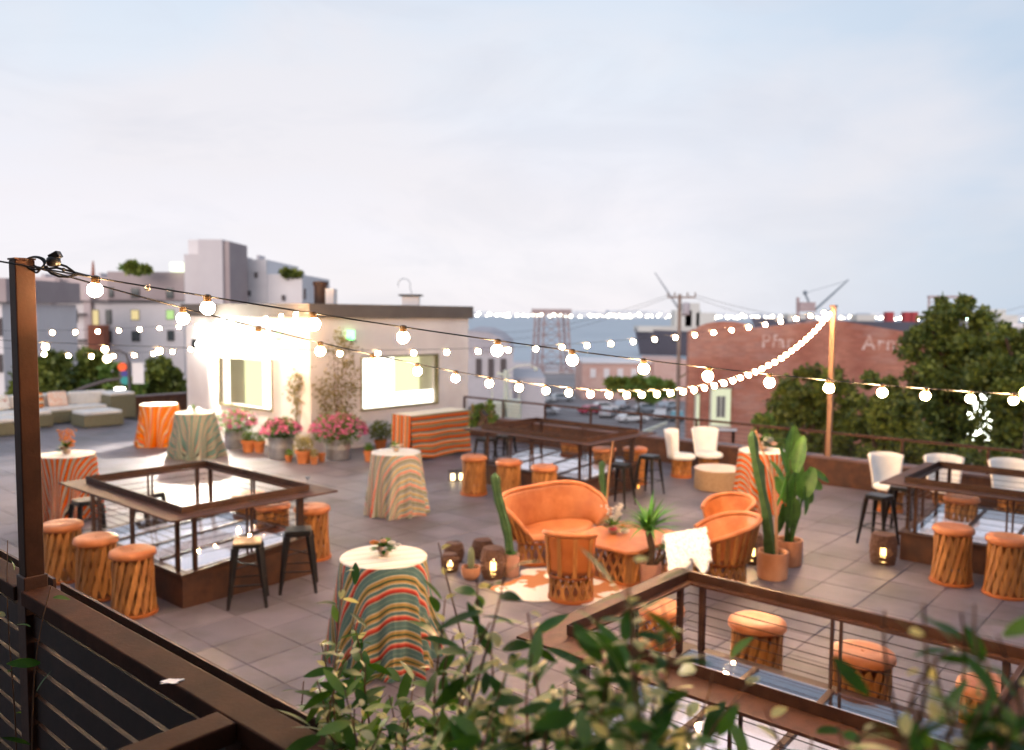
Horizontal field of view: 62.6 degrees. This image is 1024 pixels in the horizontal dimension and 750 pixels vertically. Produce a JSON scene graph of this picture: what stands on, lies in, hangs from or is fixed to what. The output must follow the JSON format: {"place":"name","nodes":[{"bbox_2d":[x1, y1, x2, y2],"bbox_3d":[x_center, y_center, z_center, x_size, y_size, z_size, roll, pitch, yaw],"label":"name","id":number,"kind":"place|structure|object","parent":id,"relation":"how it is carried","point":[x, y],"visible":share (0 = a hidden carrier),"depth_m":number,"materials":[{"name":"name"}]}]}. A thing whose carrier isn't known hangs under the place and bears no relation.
{"place":"outdoors","nodes":[
{"label":"outdoors","id":0,"kind":"place"},
{"bbox_2d":[0,278,79,394],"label":"side building","id":1,"kind":"structure","parent":0,"point":[57,314],"depth_m":76.75,"materials":[{"name":"grey"}]},
{"bbox_2d":[35,261,185,379],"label":"apartment building","id":2,"kind":"structure","parent":0,"point":[107,312],"depth_m":91.77,"materials":[{"name":"grey"}]},
{"bbox_2d":[184,239,247,386],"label":"stair tower building","id":3,"kind":"structure","parent":0,"point":[215,268],"depth_m":73.51,"materials":[{"name":"grey"}]},
{"bbox_2d":[247,255,329,303],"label":"stepped white building","id":4,"kind":"structure","parent":0,"point":[268,283],"depth_m":79.81,"materials":[{"name":"grey"}]},
{"bbox_2d":[181,303,472,452],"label":"rooftop building","id":5,"kind":"structure","parent":0,"point":[239,375],"depth_m":22.48,"materials":[{"name":"white paint"}]},
{"bbox_2d":[217,356,272,411],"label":"window","id":6,"kind":"structure","parent":5,"relation":"in","point":[258,372],"depth_m":23.34,"materials":[{"name":"glass"}]},
{"bbox_2d":[313,281,336,303],"bbox_3d":[-4.872,-1.958,21.809,0.580,0.955,0.500,0,4,0],"label":"chimney","id":7,"kind":"object","parent":5,"relation":"on","point":[323,294],"visible":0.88,"depth_m":21.64,"materials":[{"name":"brown brick"}]},
{"bbox_2d":[304,327,366,435],"bbox_3d":[-4.300,0.200,20.500,1.524,2.758,1.142,0,4,0],"label":"wall shrub","id":8,"kind":"object","parent":5,"relation":"attached to","point":[333,391],"visible":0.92,"depth_m":20.51,"materials":[{"name":"green plant"}]},
{"bbox_2d":[361,354,438,411],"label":"window","id":9,"kind":"structure","parent":5,"relation":"in","point":[391,382],"depth_m":22.71,"materials":[{"name":"glass"}]},
{"bbox_2d":[467,399,499,426],"bbox_3d":[-0.665,0.895,19.610,0.773,0.684,0.413,1,4,10],"label":"tree","id":10,"kind":"object","parent":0,"point":[479,417],"visible":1,"depth_m":19.57,"materials":[{"name":"green plant"}]},
{"bbox_2d":[468,326,544,418],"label":"warehouse","id":11,"kind":"structure","parent":0,"point":[485,361],"depth_m":108.60,"materials":[{"name":"grey"}]},
{"bbox_2d":[0,0,1023,314],"label":"sky","id":12,"kind":"structure","parent":0,"point":[490,156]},
{"bbox_2d":[468,363,684,437],"bbox_3d":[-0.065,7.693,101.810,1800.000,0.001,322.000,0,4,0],"label":"ground","id":13,"kind":"structure","parent":0,"point":[563,380],"depth_m":131.33,"materials":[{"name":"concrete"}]},
{"bbox_2d":[3,347,80,394],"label":"tree","id":14,"kind":"object","parent":13,"relation":"on","point":[54,373],"visible":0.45,"depth_m":59.05,"materials":[{"name":"green plant"}]},
{"bbox_2d":[69,345,131,390],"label":"tree","id":15,"kind":"object","parent":13,"relation":"on","point":[87,369],"visible":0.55,"depth_m":61.54,"materials":[{"name":"green plant"}]},
{"bbox_2d":[70,362,143,391],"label":"traffic signal","id":16,"kind":"object","parent":13,"relation":"on","point":[138,372],"visible":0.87,"depth_m":52.10,"materials":[{"name":"grey"}]},
{"bbox_2d":[144,353,186,394],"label":"tree","id":17,"kind":"object","parent":13,"relation":"on","point":[163,373],"visible":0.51,"depth_m":57.82,"materials":[{"name":"green plant"}]},
{"bbox_2d":[491,364,537,418],"bbox_3d":[0.024,6.016,34.518,1.956,12.965,1.100,0,4,0],"label":"crane","id":18,"kind":"object","parent":13,"relation":"on","point":[510,406],"visible":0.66,"depth_m":33.78,"materials":[{"name":"beige paint"}]},
{"bbox_2d":[513,361,574,373],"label":"pier shed","id":19,"kind":"structure","parent":13,"relation":"on","point":[548,370],"depth_m":225.39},
{"bbox_2d":[531,309,573,371],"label":"dock gantry","id":20,"kind":"object","parent":19,"relation":"on","point":[557,312],"visible":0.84,"depth_m":214.82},
{"bbox_2d":[602,372,683,421],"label":"tree","id":21,"kind":"object","parent":13,"relation":"on","point":[638,381],"visible":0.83,"depth_m":117.61,"materials":[{"name":"green plant"}]},
{"bbox_2d":[667,292,695,428],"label":"utility pole","id":22,"kind":"object","parent":13,"relation":"on","point":[685,308],"visible":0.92,"depth_m":57.88,"materials":[{"name":"brown wood"}]},
{"bbox_2d":[750,411,785,448],"bbox_3d":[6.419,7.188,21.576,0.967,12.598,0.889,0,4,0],"label":"tree","id":23,"kind":"object","parent":13,"relation":"on","point":[766,419],"visible":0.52,"depth_m":21.04,"materials":[{"name":"green plant"}]},
{"bbox_2d":[758,362,871,457],"bbox_3d":[8.656,6.463,24.203,3.425,13.706,2.843,0,4,0],"label":"tree","id":24,"kind":"object","parent":13,"relation":"on","point":[791,407],"visible":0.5,"depth_m":23.74,"materials":[{"name":"green plant"}]},
{"bbox_2d":[685,320,995,457],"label":"brick building","id":25,"kind":"structure","parent":13,"relation":"on","point":[859,348],"depth_m":46.05,"materials":[{"name":"red brick"}]},
{"bbox_2d":[709,387,736,430],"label":"window","id":26,"kind":"structure","parent":25,"relation":"in","point":[719,397],"depth_m":46.55,"materials":[{"name":"beige paint"}]},
{"bbox_2d":[839,369,1022,465],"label":"tree","id":27,"kind":"object","parent":13,"relation":"on","point":[879,417],"visible":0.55,"depth_m":21.85,"materials":[{"name":"green plant"}]},
{"bbox_2d":[892,290,1023,451],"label":"tree","id":28,"kind":"object","parent":13,"relation":"on","point":[950,340],"visible":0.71,"depth_m":26.43,"materials":[{"name":"green plant"}]},
{"bbox_2d":[954,319,1023,454],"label":"tree","id":29,"kind":"object","parent":13,"relation":"on","point":[1003,372],"visible":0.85,"depth_m":23.79,"materials":[{"name":"green plant"}]},
{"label":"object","id":30,"kind":"structure","parent":13,"relation":"on","visible":0},
{"bbox_2d":[0,410,1023,749],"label":"deck","id":31,"kind":"structure","parent":30,"relation":"on","point":[274,646],"depth_m":10.74,"materials":[{"name":"tile"}]},
{"bbox_2d":[43,518,83,585],"bbox_3d":[-5.773,2.260,10.809,0.532,0.748,0.532,0,4,0],"label":"barrel stool","id":32,"kind":"object","parent":31,"relation":"on","point":[59,535],"visible":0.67,"depth_m":10.62,"materials":[{"name":"wood"}]},
{"bbox_2d":[0,390,135,426],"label":"outdoor sofa","id":33,"kind":"object","parent":31,"relation":"on","point":[124,401],"visible":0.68,"depth_m":26.83,"materials":[{"name":"fabric"}]},
{"bbox_2d":[41,450,105,522],"bbox_3d":[-7.415,1.845,14.076,1.124,1.066,1.162,0,4,0],"label":"cocktail table","id":34,"kind":"object","parent":31,"relation":"on","point":[57,466],"visible":0.58,"depth_m":13.66,"materials":[{"name":"fabric"}]},
{"bbox_2d":[72,531,118,601],"bbox_3d":[-5.020,2.313,10.169,0.532,0.748,0.532,4,5,38],"label":"barrel stool","id":35,"kind":"object","parent":31,"relation":"on","point":[93,578],"visible":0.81,"depth_m":9.98,"materials":[{"name":"wood"}]},
{"bbox_2d":[71,407,123,427],"bbox_3d":[-12.563,1.288,25.495,0.950,0.475,1.150,4,5,41],"label":"ottoman","id":36,"kind":"object","parent":31,"relation":"on","point":[95,417],"visible":1,"depth_m":25.18,"materials":[{"name":"grey fabric"}]},
{"bbox_2d":[108,544,158,619],"bbox_3d":[-4.337,2.357,9.638,0.532,0.748,0.532,0,4,-13],"label":"barrel stool","id":37,"kind":"object","parent":31,"relation":"on","point":[133,593],"visible":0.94,"depth_m":9.47,"materials":[{"name":"wood"}]},
{"bbox_2d":[134,402,178,448],"bbox_3d":[-9.112,1.276,21.815,1.278,1.066,1.208,-3,5,-38],"label":"cocktail table","id":38,"kind":"object","parent":31,"relation":"on","point":[155,424],"visible":0.74,"depth_m":21.32,"materials":[{"name":"fabric"}]},
{"bbox_2d":[136,392,187,413],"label":"deck parapet","id":39,"kind":"structure","parent":31,"relation":"on","point":[180,398],"depth_m":29.32,"materials":[{"name":"wood"}]},
{"bbox_2d":[165,410,227,461],"bbox_3d":[-7.543,1.413,20.088,1.358,1.066,1.294,3,5,28],"label":"cocktail table","id":40,"kind":"object","parent":31,"relation":"on","point":[197,436],"visible":1,"depth_m":19.65,"materials":[{"name":"fabric"}]},
{"bbox_2d":[58,460,337,608],"bbox_3d":[-4.244,2.011,11.313,3.170,1.200,2.280,4,5,41],"label":"skylight bar","id":41,"kind":"object","parent":31,"relation":"on","point":[192,544],"visible":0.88,"depth_m":10.78,"materials":[{"name":"wood"}]},
{"bbox_2d":[216,407,257,448],"bbox_3d":[-7.061,1.327,21.534,1.098,1.055,1.102,0,4,0],"label":"flower tub","id":42,"kind":"object","parent":31,"relation":"on","point":[232,435],"visible":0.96,"depth_m":21.34,"materials":[{"name":"metal"}]},
{"bbox_2d":[226,536,268,610],"bbox_3d":[-3.135,2.334,9.987,0.466,0.767,0.466,-1,4,-14],"label":"metal bar stool","id":43,"kind":"object","parent":31,"relation":"on","point":[252,542],"visible":1,"depth_m":9.84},
{"bbox_2d":[254,501,290,529],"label":"barrel stool","id":44,"kind":"object","parent":31,"relation":"on","point":[260,511],"visible":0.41,"depth_m":11.82,"materials":[{"name":"wood"}]},
{"bbox_2d":[259,416,302,459],"bbox_3d":[-5.500,1.474,20.046,1.036,1.002,1.024,0,4,0],"label":"flower tub","id":45,"kind":"object","parent":31,"relation":"on","point":[279,443],"visible":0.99,"depth_m":19.82,"materials":[{"name":"metal"}]},
{"bbox_2d":[278,525,317,594],"bbox_3d":[-2.670,2.299,10.530,0.466,0.767,0.466,0,4,-11],"label":"metal bar stool","id":46,"kind":"object","parent":31,"relation":"on","point":[307,531],"visible":1,"depth_m":10.37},
{"bbox_2d":[293,502,331,561],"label":"barrel stool","id":47,"kind":"object","parent":31,"relation":"on","point":[316,510],"visible":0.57,"depth_m":11.72,"materials":[{"name":"wood"}]},
{"bbox_2d":[307,411,368,460],"bbox_3d":[-4.129,1.419,19.991,1.446,1.143,1.436,0,4,0],"label":"flower tub","id":48,"kind":"object","parent":31,"relation":"on","point":[338,447],"visible":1,"depth_m":19.74,"materials":[{"name":"metal"}]},
{"bbox_2d":[367,420,391,449],"bbox_3d":[-3.323,1.512,21.242,0.720,0.791,0.732,0,4,0],"label":"potted plant","id":49,"kind":"object","parent":31,"relation":"on","point":[380,442],"visible":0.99,"depth_m":21.14,"materials":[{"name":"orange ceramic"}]},
{"bbox_2d":[321,545,444,684],"bbox_3d":[-1.246,2.312,8.286,1.217,1.066,1.108,4,6,44],"label":"cocktail table","id":50,"kind":"object","parent":31,"relation":"on","point":[391,593],"visible":0.86,"depth_m":7.95,"materials":[{"name":"fabric"}]},
{"bbox_2d":[364,448,429,520],"bbox_3d":[-2.006,1.855,14.578,1.126,1.066,1.116,-1,4,-23],"label":"cocktail table","id":51,"kind":"object","parent":31,"relation":"on","point":[396,488],"visible":0.98,"depth_m":14.20,"materials":[{"name":"fabric"}]},
{"bbox_2d":[391,407,470,457],"bbox_3d":[-1.965,1.423,20.584,0.840,1.067,2.082,4,5,41],"label":"buffet table","id":52,"kind":"object","parent":31,"relation":"on","point":[435,432],"visible":0.89,"depth_m":20.21,"materials":[{"name":"fabric"}]},
{"bbox_2d":[460,454,487,496],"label":"barrel stool","id":53,"kind":"object","parent":31,"relation":"on","point":[473,474],"visible":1,"depth_m":16.00,"materials":[{"name":"wood"}]},
{"bbox_2d":[480,545,506,580],"bbox_3d":[-0.246,2.464,11.053,0.359,0.411,0.351,0,4,0],"label":"wicker lantern","id":54,"kind":"object","parent":31,"relation":"on","point":[491,554],"visible":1,"depth_m":10.95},
{"bbox_2d":[490,473,518,577],"bbox_3d":[-0.093,1.974,11.101,0.390,1.373,0.210,0,4,0],"label":"potted plant","id":55,"kind":"object","parent":31,"relation":"on","point":[512,556],"visible":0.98,"depth_m":11.05,"materials":[{"name":"plant"}]},
{"bbox_2d":[495,458,522,491],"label":"barrel stool","id":56,"kind":"object","parent":31,"relation":"on","point":[509,471],"visible":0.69,"depth_m":15.52,"materials":[{"name":"wood"}]},
{"bbox_2d":[530,463,558,483],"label":"barrel stool","id":57,"kind":"object","parent":31,"relation":"on","point":[543,472],"visible":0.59,"depth_m":14.98,"materials":[{"name":"wood"}]},
{"bbox_2d":[502,480,609,566],"bbox_3d":[0.579,2.110,12.092,1.900,0.973,0.873,-3,6,-43],"label":"loveseat","id":58,"kind":"object","parent":31,"relation":"on","point":[533,511],"visible":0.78,"depth_m":12.32,"materials":[{"name":"orange leather"}]},
{"bbox_2d":[489,568,627,604],"bbox_3d":[0.805,2.684,10.792,1.948,0.008,1.622,2,4,18],"label":"cowhide rug","id":59,"kind":"object","parent":31,"relation":"on","point":[531,585],"visible":0.35,"depth_m":10.66,"materials":[{"name":"fur"}]},
{"bbox_2d":[542,529,597,604],"bbox_3d":[0.714,2.286,10.210,0.681,0.892,0.616,1,4,14],"label":"barrel armchair","id":60,"kind":"object","parent":59,"relation":"on","point":[569,560],"visible":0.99,"depth_m":10.01,"materials":[{"name":"orange leather"}]},
{"bbox_2d":[579,521,674,586],"bbox_3d":[1.520,2.408,11.344,1.117,0.500,1.308,4,5,41],"label":"coffee table","id":61,"kind":"object","parent":59,"relation":"on","point":[620,549],"visible":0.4,"depth_m":10.95,"materials":[{"name":"orange leather"}]},
{"bbox_2d":[463,417,656,495],"bbox_3d":[0.945,1.644,17.045,3.170,1.200,2.280,4,5,41],"label":"skylight bar","id":62,"kind":"object","parent":31,"relation":"on","point":[581,467],"visible":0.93,"depth_m":16.74,"materials":[{"name":"wood"}]},
{"bbox_2d":[606,462,635,508],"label":"metal bar stool","id":63,"kind":"object","parent":31,"relation":"on","point":[622,466],"visible":0.8,"depth_m":15.29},
{"bbox_2d":[611,491,684,582],"bbox_3d":[1.752,2.094,10.740,0.923,1.217,1.102,4,5,39],"label":"potted plant","id":64,"kind":"object","parent":31,"relation":"on","point":[651,566],"visible":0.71,"depth_m":10.72,"materials":[{"name":"green plant"}]},
{"bbox_2d":[632,453,664,496],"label":"metal bar stool","id":65,"kind":"object","parent":31,"relation":"on","point":[647,457],"visible":0.96,"depth_m":16.25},
{"bbox_2d":[638,598,684,651],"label":"stool","id":66,"kind":"object","parent":31,"relation":"on","point":[669,606],"visible":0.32,"depth_m":8.70,"materials":[{"name":"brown wood"}]},
{"bbox_2d":[664,428,695,478],"bbox_3d":[3.606,1.679,18.105,0.692,1.024,0.714,2,4,22],"label":"covered chair","id":67,"kind":"object","parent":31,"relation":"on","point":[676,456],"visible":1,"depth_m":17.95,"materials":[{"name":"white fabric"}]},
{"bbox_2d":[691,426,722,463],"bbox_3d":[4.274,1.666,18.365,0.714,1.024,0.692,-1,4,-20],"label":"covered chair","id":68,"kind":"object","parent":31,"relation":"on","point":[705,440],"visible":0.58,"depth_m":18.53,"materials":[{"name":"white fabric"}]},
{"bbox_2d":[694,464,735,492],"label":"woven drum table","id":69,"kind":"object","parent":31,"relation":"on","point":[716,478],"visible":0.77,"depth_m":16.55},
{"bbox_2d":[693,511,762,582],"bbox_3d":[2.778,2.252,10.937,0.892,0.892,1.108,1,4,5],"label":"barrel armchair","id":70,"kind":"object","parent":31,"relation":"on","point":[732,535],"visible":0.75,"depth_m":10.64,"materials":[{"name":"orange leather"}]},
{"bbox_2d":[661,527,712,573],"bbox_3d":[2.088,2.096,10.016,0.562,0.409,1.265,1,4,6],"label":"sheepskin","id":71,"kind":"object","parent":70,"relation":"on","point":[684,549],"visible":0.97,"depth_m":9.88,"materials":[{"name":"fur"}]},
{"bbox_2d":[700,491,755,518],"bbox_3d":[3.160,2.174,12.202,0.665,0.873,0.785,-3,5,-42],"label":"barrel armchair","id":72,"kind":"object","parent":31,"relation":"on","point":[716,503],"visible":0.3,"depth_m":12.40,"materials":[{"name":"orange leather"}]},
{"bbox_2d":[470,414,1005,508],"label":"deck parapet","id":73,"kind":"structure","parent":31,"relation":"on","point":[846,472],"depth_m":18.62,"materials":[{"name":"wood"}]},
{"bbox_2d":[463,396,1023,474],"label":"guard rail","id":74,"kind":"object","parent":73,"relation":"on","point":[902,440],"visible":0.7,"depth_m":18.44,"materials":[{"name":"brown metal"}]},
{"bbox_2d":[825,305,837,456],"bbox_3d":[6.564,0.418,17.337,0.120,3.700,0.120,4,5,41],"label":"string light pole","id":75,"kind":"object","parent":73,"relation":"on","point":[832,340],"visible":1,"depth_m":17.28,"materials":[{"name":"brown wood"}]},
{"bbox_2d":[1,309,829,355],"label":"string lights","id":76,"kind":"object","parent":75,"relation":"hanging from","point":[45,346],"visible":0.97,"depth_m":10.67,"materials":[{"name":"white glass"}]},
{"bbox_2d":[43,270,832,397],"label":"string lights","id":77,"kind":"object","parent":75,"relation":"hanging from","point":[182,317],"visible":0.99,"depth_m":4.77,"materials":[{"name":"white glass"}]},
{"bbox_2d":[728,610,786,669],"bbox_3d":[2.200,2.560,7.579,0.532,0.748,0.532,0,4,-2],"label":"barrel stool","id":78,"kind":"object","parent":31,"relation":"on","point":[761,635],"visible":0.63,"depth_m":7.40,"materials":[{"name":"orange leather"}]},
{"bbox_2d":[733,447,785,515],"bbox_3d":[4.528,1.877,15.041,1.159,1.066,1.119,0,4,0],"label":"cocktail table","id":79,"kind":"object","parent":31,"relation":"on","point":[744,481],"visible":0.45,"depth_m":14.72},
{"bbox_2d":[748,430,788,581],"bbox_3d":[3.404,1.700,11.126,0.534,1.975,0.410,3,5,28],"label":"potted plant","id":80,"kind":"object","parent":31,"relation":"on","point":[772,561],"visible":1,"depth_m":11.05,"materials":[{"name":"plant"}]},
{"bbox_2d":[516,567,1023,749],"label":"skylight bar","id":81,"kind":"object","parent":31,"relation":"on","point":[808,703],"visible":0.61,"depth_m":6.28,"materials":[{"name":"wood"}]},
{"bbox_2d":[769,425,828,567],"bbox_3d":[4.034,1.677,11.718,0.874,1.949,0.449,0,4,0],"label":"potted plant","id":82,"kind":"object","parent":31,"relation":"on","point":[800,483],"visible":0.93,"depth_m":11.65,"materials":[{"name":"green plant"}]},
{"bbox_2d":[829,639,896,701],"bbox_3d":[2.861,2.614,6.896,0.532,0.748,0.532,4,5,36],"label":"barrel stool","id":83,"kind":"object","parent":31,"relation":"on","point":[869,665],"visible":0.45,"depth_m":6.72,"materials":[{"name":"orange leather"}]},
{"bbox_2d":[856,492,899,544],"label":"metal bar stool","id":84,"kind":"object","parent":31,"relation":"on","point":[876,497],"visible":0.96,"depth_m":12.81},
{"bbox_2d":[869,531,897,565],"bbox_3d":[5.233,2.443,11.858,0.380,0.431,0.376,0,4,0],"label":"wicker lantern","id":85,"kind":"object","parent":31,"relation":"on","point":[881,541],"visible":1,"depth_m":11.75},
{"bbox_2d":[868,451,903,512],"bbox_3d":[6.752,1.923,15.063,0.714,1.024,0.692,0,4,-10],"label":"covered chair","id":86,"kind":"object","parent":31,"relation":"on","point":[884,465],"visible":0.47,"depth_m":15.23,"materials":[{"name":"white fabric"}]},
{"bbox_2d":[923,453,964,502],"bbox_3d":[7.688,1.942,14.915,0.714,1.024,0.692,1,4,5],"label":"covered chair","id":87,"kind":"object","parent":31,"relation":"on","point":[937,457],"visible":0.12,"depth_m":15.09,"materials":[{"name":"white fabric"}]},
{"bbox_2d":[880,461,1023,574],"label":"skylight bar","id":88,"kind":"object","parent":31,"relation":"on","point":[916,533],"visible":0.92,"depth_m":11.99,"materials":[{"name":"wood"}]},
{"bbox_2d":[929,522,975,587],"bbox_3d":[5.763,2.344,11.014,0.532,0.748,0.532,1,4,11],"label":"barrel stool","id":89,"kind":"object","parent":31,"relation":"on","point":[944,568],"visible":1,"depth_m":10.84,"materials":[{"name":"wood"}]},
{"bbox_2d":[943,493,980,521],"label":"barrel stool","id":90,"kind":"object","parent":31,"relation":"on","point":[961,506],"visible":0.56,"depth_m":12.69,"materials":[{"name":"wood"}]},
{"bbox_2d":[955,672,1000,723],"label":"barrel stool","id":91,"kind":"object","parent":31,"relation":"on","point":[973,681],"visible":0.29,"depth_m":6.24,"materials":[{"name":"orange leather"}]},
{"bbox_2d":[981,532,1023,600],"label":"barrel stool","id":92,"kind":"object","parent":31,"relation":"on","point":[1004,550],"visible":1,"depth_m":10.37,"materials":[{"name":"wood"}]},
{"bbox_2d":[988,457,1023,513],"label":"covered chair","id":93,"kind":"object","parent":31,"relation":"on","point":[1009,463],"visible":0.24,"depth_m":14.71,"materials":[{"name":"white fabric"}]},
{"bbox_3d":[4.635,1.588,5.876,0.060,2.970,0.060,0,4,0],"label":"end post","id":94,"kind":"object","parent":31,"relation":"on","visible":0},
{"bbox_2d":[0,261,1023,404],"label":"string lights","id":95,"kind":"object","parent":94,"relation":"hanging from","point":[95,289],"visible":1,"depth_m":3.48,"materials":[{"name":"white glass"}]},
{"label":"upper terrace","id":96,"kind":"structure","parent":30,"relation":"on","visible":0},
{"bbox_2d":[7,257,47,749],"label":"corner post","id":97,"kind":"object","parent":96,"relation":"on","point":[32,574],"visible":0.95,"depth_m":2.87,"materials":[{"name":"wood"}]},
{"bbox_2d":[26,251,150,290],"bbox_3d":[-1.448,-0.355,2.871,0.390,0.130,0.080,-1,4,-17],"label":"coiled cable","id":98,"kind":"object","parent":97,"relation":"attached to","point":[52,260],"visible":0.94,"depth_m":2.84,"materials":[{"name":"black metal"}]},
{"bbox_2d":[0,540,70,749],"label":"foreground shrub","id":99,"kind":"object","parent":96,"relation":"on","point":[24,662],"visible":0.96,"depth_m":2.64,"materials":[{"name":"green plant"}]},
{"bbox_2d":[0,549,369,749],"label":"terrace railing","id":100,"kind":"object","parent":96,"relation":"on","point":[115,680],"visible":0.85,"depth_m":2.48,"materials":[{"name":"metal"}]},
{"bbox_2d":[402,542,588,749],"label":"foreground shrub","id":101,"kind":"object","parent":100,"relation":"on","point":[490,722],"visible":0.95,"depth_m":1.46,"materials":[{"name":"green plant"}]},
{"bbox_2d":[519,547,738,749],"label":"foreground shrub","id":102,"kind":"object","parent":100,"relation":"on","point":[632,728],"visible":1,"depth_m":1.17,"materials":[{"name":"green plant"}]},
{"bbox_2d":[667,637,860,749],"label":"foreground shrub","id":103,"kind":"object","parent":100,"relation":"on","point":[713,715],"visible":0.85,"depth_m":1.30,"materials":[{"name":"green plant"}]},
{"bbox_2d":[575,356,685,400],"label":"brick building","id":104,"kind":"structure","parent":0,"point":[592,372],"depth_m":150.33,"materials":[{"name":"brick"}]},
{"bbox_2d":[468,316,1023,362],"bbox_3d":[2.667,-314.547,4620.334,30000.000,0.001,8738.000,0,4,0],"label":"bay water","id":105,"kind":"structure","parent":0,"point":[621,330],"depth_m":797.09,"materials":[{"name":"liquid"}]},
{"bbox_2d":[634,273,714,354],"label":"ship","id":106,"kind":"object","parent":105,"relation":"on","point":[665,344],"visible":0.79,"depth_m":354.27,"materials":[{"name":"grey"}]},
{"bbox_2d":[751,309,1005,330],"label":"ship","id":107,"kind":"object","parent":105,"relation":"on","point":[908,319],"visible":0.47,"depth_m":419.99,"materials":[{"name":"red"}]},
{"bbox_2d":[473,310,1023,320],"bbox_3d":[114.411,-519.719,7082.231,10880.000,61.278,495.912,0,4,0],"label":"shore","id":108,"kind":"structure","parent":0,"point":[643,314],"depth_m":6870.41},
{"bbox_2d":[833,603,1023,749],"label":"foreground shrub","id":109,"kind":"object","parent":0,"point":[977,734],"visible":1,"depth_m":0.98,"materials":[{"name":"green plant"}]},
{"bbox_3d":[0.220,1.565,1.566,3.200,0.400,0.400,0,4,0],"label":"planter box","id":110,"kind":"object","parent":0,"visible":0},
{"bbox_2d":[276,562,465,749],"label":"foreground shrub","id":111,"kind":"object","parent":110,"relation":"in","point":[340,731],"visible":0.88,"depth_m":1.90,"materials":[{"name":"green plant"}]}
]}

